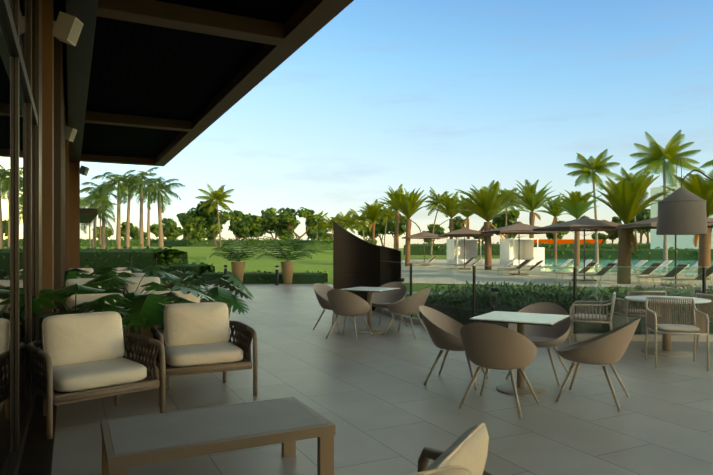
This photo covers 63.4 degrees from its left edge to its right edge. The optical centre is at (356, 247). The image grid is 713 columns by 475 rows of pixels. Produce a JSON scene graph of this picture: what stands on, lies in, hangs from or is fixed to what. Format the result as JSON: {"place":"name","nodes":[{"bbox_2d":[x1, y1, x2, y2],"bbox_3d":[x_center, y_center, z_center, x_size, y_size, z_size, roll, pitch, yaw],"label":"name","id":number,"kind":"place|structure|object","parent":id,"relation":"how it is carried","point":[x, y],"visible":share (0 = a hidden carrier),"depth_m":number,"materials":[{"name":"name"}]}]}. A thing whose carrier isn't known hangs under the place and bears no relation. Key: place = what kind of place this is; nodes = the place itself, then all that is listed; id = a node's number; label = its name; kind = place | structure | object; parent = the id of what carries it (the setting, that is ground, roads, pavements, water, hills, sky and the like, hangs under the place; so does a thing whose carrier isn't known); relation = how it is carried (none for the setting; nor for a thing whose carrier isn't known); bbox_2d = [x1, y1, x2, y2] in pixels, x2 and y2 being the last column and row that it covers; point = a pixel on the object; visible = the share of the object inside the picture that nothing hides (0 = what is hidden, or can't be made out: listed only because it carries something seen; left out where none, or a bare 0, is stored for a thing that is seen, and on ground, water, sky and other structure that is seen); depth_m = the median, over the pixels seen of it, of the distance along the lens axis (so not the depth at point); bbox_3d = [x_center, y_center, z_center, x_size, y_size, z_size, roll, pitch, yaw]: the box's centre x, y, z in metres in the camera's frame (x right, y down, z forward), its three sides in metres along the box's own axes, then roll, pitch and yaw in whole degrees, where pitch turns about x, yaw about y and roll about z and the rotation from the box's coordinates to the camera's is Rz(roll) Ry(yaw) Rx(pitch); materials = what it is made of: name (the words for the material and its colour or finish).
{"place":"outdoors","nodes":[
{"label":"outdoors","id":0,"kind":"place"},
{"bbox_2d":[51,284,712,474],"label":"terrace floor","id":1,"kind":"structure","parent":0,"point":[379,404],"depth_m":5.35,"materials":[{"name":"tile"}]},
{"bbox_2d":[0,0,79,474],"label":"building facade","id":2,"kind":"structure","parent":1,"relation":"on","point":[39,212],"depth_m":4.81,"materials":[{"name":"brown wood"}]},
{"bbox_2d":[53,11,88,175],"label":"outdoor speakers","id":3,"kind":"object","parent":2,"relation":"attached to","point":[67,28],"visible":0.83,"depth_m":6.96,"materials":[{"name":"plastic"}]},
{"bbox_2d":[57,0,353,165],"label":"roof overhang","id":4,"kind":"object","parent":2,"relation":"attached to","point":[156,82],"visible":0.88,"depth_m":10.01,"materials":[{"name":"brown wood"}]},
{"bbox_2d":[64,267,91,286],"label":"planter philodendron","id":5,"kind":"object","parent":1,"relation":"on","point":[71,273],"visible":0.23,"depth_m":11.63,"materials":[{"name":"green plant"}]},
{"bbox_2d":[33,283,129,320],"bbox_3d":[-3.056,0.909,6.186,1.335,1.089,1.452,0,0,-32],"label":"plant","id":6,"kind":"object","parent":1,"relation":"on","point":[45,297],"visible":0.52,"depth_m":5.95,"materials":[{"name":"green plant"}]},
{"bbox_2d":[69,268,93,273],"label":"armchair","id":7,"kind":"object","parent":1,"relation":"on","point":[90,270],"visible":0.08,"depth_m":16.55,"materials":[{"name":"beige fabric"}]},
{"bbox_2d":[63,278,116,298],"bbox_3d":[-5.008,1.017,10.759,0.934,0.874,0.859,0,0,-34],"label":"armchair","id":8,"kind":"object","parent":1,"relation":"on","point":[79,281],"visible":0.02,"depth_m":10.84,"materials":[{"name":"beige fabric"}]},
{"bbox_2d":[62,284,122,310],"bbox_3d":[-4.449,0.945,9.114,1.513,1.017,1.404,0,0,-3],"label":"plant","id":9,"kind":"object","parent":1,"relation":"on","point":[63,308],"visible":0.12,"depth_m":8.96,"materials":[{"name":"green plant"}]},
{"bbox_2d":[55,293,131,348],"bbox_3d":[-3.412,1.017,7.538,0.934,0.874,0.859,0,0,-26],"label":"armchair","id":10,"kind":"object","parent":1,"relation":"on","point":[80,299],"visible":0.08,"depth_m":7.23,"materials":[{"name":"beige fabric"}]},
{"bbox_2d":[26,311,165,438],"bbox_3d":[-2.251,1.017,4.927,0.934,0.874,0.859,0,0,-42],"label":"armchair","id":11,"kind":"object","parent":1,"relation":"on","point":[77,357],"visible":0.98,"depth_m":4.89,"materials":[{"name":"beige fabric"}]},
{"bbox_2d":[89,267,143,293],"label":"plant","id":12,"kind":"object","parent":1,"relation":"on","point":[104,271],"visible":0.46,"depth_m":12.16,"materials":[{"name":"green plant"}]},
{"bbox_2d":[110,267,131,274],"bbox_3d":[-6.866,1.017,16.758,0.934,0.874,0.859,0,0,-26],"label":"armchair","id":13,"kind":"object","parent":1,"relation":"on","point":[119,269],"depth_m":16.94,"materials":[{"name":"beige fabric"}]},
{"bbox_2d":[64,269,178,346],"bbox_3d":[-3.325,0.880,8.280,1.721,1.147,1.758,0,0,-15],"label":"plant","id":14,"kind":"object","parent":1,"relation":"on","point":[102,281],"visible":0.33,"depth_m":8.22,"materials":[{"name":"green plant"}]},
{"bbox_2d":[119,273,145,285],"bbox_3d":[-5.314,1.017,13.626,0.934,0.874,0.859,0,0,-26],"label":"armchair","id":15,"kind":"object","parent":1,"relation":"on","point":[139,274],"visible":0.02,"depth_m":13.41,"materials":[{"name":"beige fabric"}]},
{"bbox_2d":[119,277,168,294],"bbox_3d":[-4.157,1.017,11.292,0.934,0.874,0.859,0,0,-26],"label":"armchair","id":16,"kind":"object","parent":1,"relation":"on","point":[130,288],"visible":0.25,"depth_m":11.40,"materials":[{"name":"beige fabric"}]},
{"bbox_2d":[75,284,215,378],"bbox_3d":[-2.256,0.933,6.523,1.512,1.041,1.210,0,0,-8],"label":"plant","id":17,"kind":"object","parent":1,"relation":"on","point":[146,311],"visible":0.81,"depth_m":6.19,"materials":[{"name":"green plant"}]},
{"bbox_2d":[131,257,205,276],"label":"hedge","id":18,"kind":"object","parent":1,"relation":"on","point":[169,263],"visible":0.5,"depth_m":23.02,"materials":[{"name":"green plant"}]},
{"bbox_2d":[138,265,207,289],"bbox_3d":[-4.077,0.907,12.674,1.787,1.093,1.493,0,0,12],"label":"plant","id":19,"kind":"object","parent":1,"relation":"on","point":[176,272],"visible":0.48,"depth_m":12.46,"materials":[{"name":"green plant"}]},
{"bbox_2d":[151,290,199,305],"bbox_3d":[-2.560,1.017,8.071,0.934,0.874,0.859,0,0,-22],"label":"armchair","id":20,"kind":"object","parent":1,"relation":"on","point":[191,297],"visible":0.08,"depth_m":7.83,"materials":[{"name":"beige fabric"}]},
{"bbox_2d":[151,302,257,406],"bbox_3d":[-1.573,1.017,5.854,0.934,0.874,0.859,0,0,-26],"label":"armchair","id":21,"kind":"object","parent":1,"relation":"on","point":[196,339],"visible":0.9,"depth_m":5.87,"materials":[{"name":"beige fabric"}]},
{"bbox_2d":[170,273,253,317],"bbox_3d":[-2.361,0.926,8.996,1.440,1.056,1.477,0,0,9],"label":"plant","id":22,"kind":"object","parent":1,"relation":"on","point":[221,294],"visible":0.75,"depth_m":9.01,"materials":[{"name":"green plant"}]},
{"bbox_2d":[101,397,335,474],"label":"coffee table","id":23,"kind":"object","parent":1,"relation":"on","point":[287,423],"visible":1,"depth_m":3.37,"materials":[{"name":"stone"}]},
{"bbox_2d":[210,232,268,284],"bbox_3d":[-4.580,0.415,22.829,2.359,2.078,2.817,0,0,-6],"label":"potted plant","id":24,"kind":"object","parent":1,"relation":"on","point":[238,269],"visible":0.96,"depth_m":22.68,"materials":[{"name":"green plant"}]},
{"bbox_2d":[275,266,278,284],"bbox_3d":[-3.103,1.074,22.510,0.140,0.760,0.140,0,0,-26],"label":"bollard light","id":25,"kind":"object","parent":1,"relation":"on","point":[276,276],"visible":1,"depth_m":22.46,"materials":[{"name":"grey metal"}]},
{"bbox_2d":[251,234,316,283],"bbox_3d":[-2.900,0.436,23.129,2.673,2.035,2.646,0,0,-12],"label":"potted plant","id":26,"kind":"object","parent":1,"relation":"on","point":[287,266],"visible":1,"depth_m":23.08,"materials":[{"name":"green plant"}]},
{"bbox_2d":[313,283,356,332],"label":"dining chair","id":27,"kind":"object","parent":1,"relation":"on","point":[321,290],"visible":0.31,"depth_m":10.35,"materials":[{"name":"beige plastic"}]},
{"bbox_2d":[326,289,372,340],"bbox_3d":[-0.130,1.051,9.305,0.672,0.815,0.737,0,0,29],"label":"dining chair","id":28,"kind":"object","parent":1,"relation":"on","point":[344,303],"visible":1,"depth_m":9.08,"materials":[{"name":"beige plastic"}]},
{"bbox_2d":[333,221,400,310],"bbox_3d":[0.242,0.414,13.382,1.599,2.080,0.341,0,0,10],"label":"screen sculpture","id":29,"kind":"object","parent":1,"relation":"on","point":[357,261],"visible":0.71,"depth_m":13.53,"materials":[{"name":"brown metal"}]},
{"bbox_2d":[340,287,399,333],"bbox_3d":[0.225,1.079,9.951,0.800,0.750,0.800,0,0,29],"label":"square table","id":30,"kind":"object","parent":1,"relation":"on","point":[369,290],"visible":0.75,"depth_m":9.92,"materials":[{"name":"white"}]},
{"bbox_2d":[366,282,406,329],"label":"dining chair","id":31,"kind":"object","parent":1,"relation":"on","point":[384,300],"visible":0.67,"depth_m":10.81,"materials":[{"name":"beige plastic"}]},
{"bbox_2d":[384,287,430,338],"bbox_3d":[0.871,1.051,9.597,0.737,0.815,0.672,0,0,29],"label":"dining chair","id":32,"kind":"object","parent":1,"relation":"on","point":[410,305],"visible":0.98,"depth_m":9.36,"materials":[{"name":"beige plastic"}]},
{"bbox_2d":[408,422,491,474],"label":"armchair","id":33,"kind":"object","parent":1,"relation":"on","point":[465,452],"visible":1,"depth_m":1.83,"materials":[{"name":"beige fabric"}]},
{"bbox_2d":[419,305,487,389],"bbox_3d":[1.046,1.051,6.272,0.737,0.815,0.672,0,0,24],"label":"dining chair","id":34,"kind":"object","parent":1,"relation":"on","point":[443,330],"visible":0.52,"depth_m":6.15,"materials":[{"name":"beige plastic"}]},
{"bbox_2d":[458,323,538,417],"bbox_3d":[1.290,1.051,5.267,0.672,0.815,0.737,0,0,32],"label":"dining chair","id":35,"kind":"object","parent":1,"relation":"on","point":[487,346],"visible":1,"depth_m":5.04,"materials":[{"name":"beige plastic"}]},
{"bbox_2d":[469,311,569,395],"bbox_3d":[1.678,1.079,5.894,0.800,0.750,0.800,0,0,32],"label":"square table","id":36,"kind":"object","parent":1,"relation":"on","point":[520,319],"visible":0.85,"depth_m":5.83,"materials":[{"name":"white"}]},
{"bbox_2d":[506,302,570,384],"bbox_3d":[2.063,1.051,6.523,0.672,0.815,0.737,0,0,31],"label":"dining chair","id":37,"kind":"object","parent":1,"relation":"on","point":[542,336],"visible":0.67,"depth_m":6.65,"materials":[{"name":"beige plastic"}]},
{"bbox_2d":[376,261,712,341],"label":"glass balustrade","id":38,"kind":"object","parent":1,"relation":"on","point":[635,337],"visible":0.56,"depth_m":9.12,"materials":[{"name":"clear glass"}]},
{"bbox_2d":[569,292,615,345],"bbox_3d":[3.377,1.048,8.252,0.606,0.814,0.586,0,0,24],"label":"rope chair","id":39,"kind":"object","parent":1,"relation":"on","point":[589,317],"visible":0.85,"depth_m":8.07,"materials":[{"name":"beige fabric"}]},
{"bbox_2d":[555,318,640,410],"bbox_3d":[2.304,1.051,5.507,0.737,0.815,0.672,0,0,32],"label":"dining chair","id":40,"kind":"object","parent":1,"relation":"on","point":[609,347],"visible":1,"depth_m":5.28,"materials":[{"name":"beige plastic"}]},
{"bbox_2d":[612,291,666,332],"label":"rope chair","id":41,"kind":"object","parent":1,"relation":"on","point":[627,311],"visible":0.52,"depth_m":8.66,"materials":[{"name":"beige"}]},
{"bbox_2d":[625,295,710,356],"bbox_3d":[4.292,1.078,7.983,1.060,0.752,1.060,0,0,-26],"label":"round table","id":42,"kind":"object","parent":1,"relation":"on","point":[665,350],"visible":0.69,"depth_m":7.93,"materials":[{"name":"white"}]},
{"bbox_2d":[645,297,708,370],"bbox_3d":[3.966,1.048,7.177,0.586,0.814,0.606,0,0,16],"label":"rope chair","id":43,"kind":"object","parent":1,"relation":"on","point":[700,323],"visible":1,"depth_m":7.30,"materials":[{"name":"beige fabric"}]},
{"bbox_2d":[656,157,712,234],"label":"hanging lantern","id":44,"kind":"object","parent":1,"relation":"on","point":[682,210],"visible":1,"depth_m":7.81,"materials":[{"name":"beige fabric"}]},
{"bbox_2d":[696,293,712,349],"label":"rope chair","id":45,"kind":"object","parent":1,"relation":"on","point":[707,308],"visible":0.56,"depth_m":8.09,"materials":[{"name":"beige fabric"}]},
{"bbox_2d":[80,0,712,247],"label":"sky","id":46,"kind":"structure","parent":0,"point":[442,96],"materials":[{"name":"blue"}]},
{"bbox_2d":[160,248,707,317],"bbox_3d":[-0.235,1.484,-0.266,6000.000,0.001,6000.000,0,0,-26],"label":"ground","id":47,"kind":"structure","parent":0,"point":[418,288],"depth_m":22.71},
{"bbox_2d":[80,167,184,248],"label":"palm trees","id":48,"kind":"object","parent":47,"relation":"on","point":[103,203],"visible":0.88,"depth_m":56.90,"materials":[{"name":"green plant"}]},
{"bbox_2d":[81,247,332,279],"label":"lawn","id":49,"kind":"structure","parent":47,"relation":"on","point":[321,261],"depth_m":51.88,"materials":[{"name":"green plant"}]},
{"bbox_2d":[80,208,96,222],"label":"building wing","id":50,"kind":"structure","parent":49,"relation":"on","point":[88,215],"depth_m":23.14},
{"bbox_2d":[224,265,226,279],"bbox_3d":[-5.262,1.074,23.175,0.140,0.760,0.140,0,0,-26],"label":"bollard light","id":51,"kind":"object","parent":47,"relation":"on","point":[225,269],"visible":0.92,"depth_m":23.12,"materials":[{"name":"grey metal"}]},
{"bbox_2d":[150,200,326,246],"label":"broadleaf trees","id":52,"kind":"object","parent":47,"relation":"on","point":[284,224],"visible":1,"depth_m":112.68,"materials":[{"name":"green plant"}]},
{"bbox_2d":[92,208,649,248],"bbox_3d":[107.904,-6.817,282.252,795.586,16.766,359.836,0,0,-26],"label":"tree line","id":53,"kind":"object","parent":47,"relation":"on","point":[499,221],"visible":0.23,"depth_m":229.13,"materials":[{"name":"green plant"}]},
{"bbox_2d":[80,237,712,283],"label":"hedges","id":54,"kind":"object","parent":47,"relation":"on","point":[94,258],"visible":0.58,"depth_m":67.50,"materials":[{"name":"green plant"}]},
{"bbox_2d":[195,130,712,261],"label":"palm trees","id":55,"kind":"object","parent":47,"relation":"on","point":[655,155],"visible":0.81,"depth_m":61.52,"materials":[{"name":"green plant"}]},
{"bbox_2d":[490,287,498,308],"bbox_3d":[2.407,1.074,10.069,0.140,0.760,0.140,0,0,-26],"label":"bollard light","id":56,"kind":"object","parent":47,"relation":"on","point":[496,289],"depth_m":10.02,"materials":[{"name":"grey metal"}]},
{"bbox_2d":[419,280,712,333],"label":"hedge","id":57,"kind":"object","parent":47,"relation":"on","point":[515,303],"depth_m":10.20,"materials":[{"name":"green plant"}]},
{"bbox_2d":[534,179,712,261],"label":"buildings","id":58,"kind":"structure","parent":47,"relation":"on","point":[684,241],"depth_m":80.23,"materials":[{"name":"white paint"}]},
{"bbox_2d":[694,290,701,311],"bbox_3d":[5.637,1.074,9.489,0.140,0.760,0.140,0,0,-26],"label":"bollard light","id":59,"kind":"object","parent":47,"relation":"on","point":[695,291],"depth_m":9.45,"materials":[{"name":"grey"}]},
{"bbox_2d":[401,259,712,295],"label":"pool deck","id":60,"kind":"structure","parent":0,"point":[496,276],"depth_m":31.34,"materials":[{"name":"concrete"}]},
{"bbox_2d":[402,230,447,265],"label":"umbrella","id":61,"kind":"object","parent":60,"relation":"on","point":[424,234],"visible":0.92,"depth_m":46.48,"materials":[{"name":"brown fabric"}]},
{"bbox_2d":[449,257,474,268],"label":"lounger","id":62,"kind":"object","parent":60,"relation":"on","point":[469,260],"visible":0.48,"depth_m":39.88,"materials":[{"name":"beige"}]},
{"bbox_2d":[447,239,480,263],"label":"cabana","id":63,"kind":"object","parent":60,"relation":"on","point":[455,251],"visible":0.77,"depth_m":52.82,"materials":[{"name":"white fabric"}]},
{"bbox_2d":[438,227,493,269],"bbox_3d":[7.235,0.014,38.675,3.211,2.880,3.211,0,0,1],"label":"umbrella","id":64,"kind":"object","parent":60,"relation":"on","point":[464,232],"visible":0.92,"depth_m":37.72,"materials":[{"name":"brown fabric"}]},
{"bbox_2d":[453,258,481,268],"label":"lounger","id":65,"kind":"object","parent":60,"relation":"on","point":[472,264],"visible":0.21,"depth_m":37.41,"materials":[{"name":"beige"}]},
{"bbox_2d":[489,258,516,270],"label":"white lounger","id":66,"kind":"object","parent":60,"relation":"on","point":[510,262],"visible":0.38,"depth_m":37.32,"materials":[{"name":"beige"}]},
{"bbox_2d":[495,259,530,274],"bbox_3d":[8.615,1.051,31.704,1.823,0.811,0.668,0,0,-8],"label":"lounger","id":67,"kind":"object","parent":60,"relation":"on","point":[524,263],"visible":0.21,"depth_m":31.82,"materials":[{"name":"beige"}]},
{"bbox_2d":[500,238,537,264],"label":"cabana","id":68,"kind":"object","parent":60,"relation":"on","point":[509,249],"visible":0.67,"depth_m":49.71,"materials":[{"name":"white fabric"}]},
{"bbox_2d":[505,258,534,270],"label":"white lounger","id":69,"kind":"object","parent":60,"relation":"on","point":[531,259],"visible":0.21,"depth_m":35.95,"materials":[{"name":"beige"}]},
{"bbox_2d":[481,221,560,274],"bbox_3d":[8.652,0.014,30.715,3.211,2.880,3.211,0,0,-5],"label":"umbrella","id":70,"kind":"object","parent":60,"relation":"on","point":[519,227],"visible":0.81,"depth_m":30.00,"materials":[{"name":"brown fabric"}]},
{"bbox_2d":[507,260,543,275],"bbox_3d":[8.676,1.051,29.729,1.823,0.811,0.668,0,0,4],"label":"lounger","id":71,"kind":"object","parent":60,"relation":"on","point":[536,264],"visible":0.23,"depth_m":29.70,"materials":[{"name":"beige"}]},
{"bbox_2d":[354,170,712,283],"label":"palm trees","id":72,"kind":"object","parent":60,"relation":"on","point":[625,206],"visible":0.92,"depth_m":37.91,"materials":[{"name":"green plant"}]},
{"bbox_2d":[539,259,572,272],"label":"white lounger","id":73,"kind":"object","parent":60,"relation":"on","point":[566,262],"visible":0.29,"depth_m":33.49,"materials":[{"name":"beige"}]},
{"bbox_2d":[559,259,592,272],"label":"white lounger","id":74,"kind":"object","parent":60,"relation":"on","point":[587,261],"visible":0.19,"depth_m":32.85,"materials":[{"name":"beige"}]},
{"bbox_2d":[555,262,597,279],"bbox_3d":[9.939,1.051,26.174,1.823,0.811,0.668,0,0,-3],"label":"lounger","id":75,"kind":"object","parent":60,"relation":"on","point":[590,265],"visible":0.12,"depth_m":26.10,"materials":[{"name":"beige"}]},
{"bbox_2d":[533,215,637,280],"bbox_3d":[9.970,0.014,25.253,3.211,2.880,3.211,0,0,-9],"label":"umbrella","id":76,"kind":"object","parent":60,"relation":"on","point":[584,223],"visible":0.85,"depth_m":24.77,"materials":[{"name":"brown fabric"}]},
{"bbox_2d":[569,263,616,282],"bbox_3d":[9.994,1.051,24.382,1.823,0.811,0.668,0,0,-4],"label":"lounger","id":77,"kind":"object","parent":60,"relation":"on","point":[609,266],"visible":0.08,"depth_m":24.39,"materials":[{"name":"beige"}]},
{"bbox_2d":[587,259,617,273],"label":"white lounger","id":78,"kind":"object","parent":60,"relation":"on","point":[616,261],"visible":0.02,"depth_m":32.17,"materials":[{"name":"beige"}]},
{"bbox_2d":[610,260,647,274],"bbox_3d":[14.552,1.051,30.899,1.823,0.811,0.668,0,0,-2],"label":"white lounger","id":79,"kind":"object","parent":60,"relation":"on","point":[639,264],"visible":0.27,"depth_m":30.91,"materials":[{"name":"beige"}]},
{"bbox_2d":[615,263,662,281],"bbox_3d":[12.161,1.051,24.867,1.823,0.811,0.668,0,0,-5],"label":"lounger","id":80,"kind":"object","parent":60,"relation":"on","point":[648,270],"visible":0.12,"depth_m":24.87,"materials":[{"name":"beige"}]},
{"bbox_2d":[635,260,672,275],"bbox_3d":[15.633,1.051,30.447,1.823,0.811,0.668,0,0,-3],"label":"white lounger","id":81,"kind":"object","parent":60,"relation":"on","point":[665,263],"visible":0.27,"depth_m":30.35,"materials":[{"name":"beige"}]},
{"bbox_2d":[635,264,688,283],"bbox_3d":[12.033,1.051,22.720,1.823,0.811,0.668,0,0,-2],"label":"lounger","id":82,"kind":"object","parent":60,"relation":"on","point":[678,271],"visible":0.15,"depth_m":22.72,"materials":[{"name":"beige"}]},
{"bbox_2d":[616,217,712,286],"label":"umbrella","id":83,"kind":"object","parent":60,"relation":"on","point":[651,223],"visible":0.31,"depth_m":21.79,"materials":[{"name":"brown fabric"}]},
{"bbox_2d":[665,261,697,276],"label":"white lounger","id":84,"kind":"object","parent":60,"relation":"on","point":[694,267],"visible":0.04,"depth_m":29.44,"materials":[{"name":"beige"}]},
{"bbox_2d":[661,265,712,288],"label":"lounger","id":85,"kind":"object","parent":60,"relation":"on","point":[708,274],"visible":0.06,"depth_m":20.84,"materials":[{"name":"beige"}]}
]}

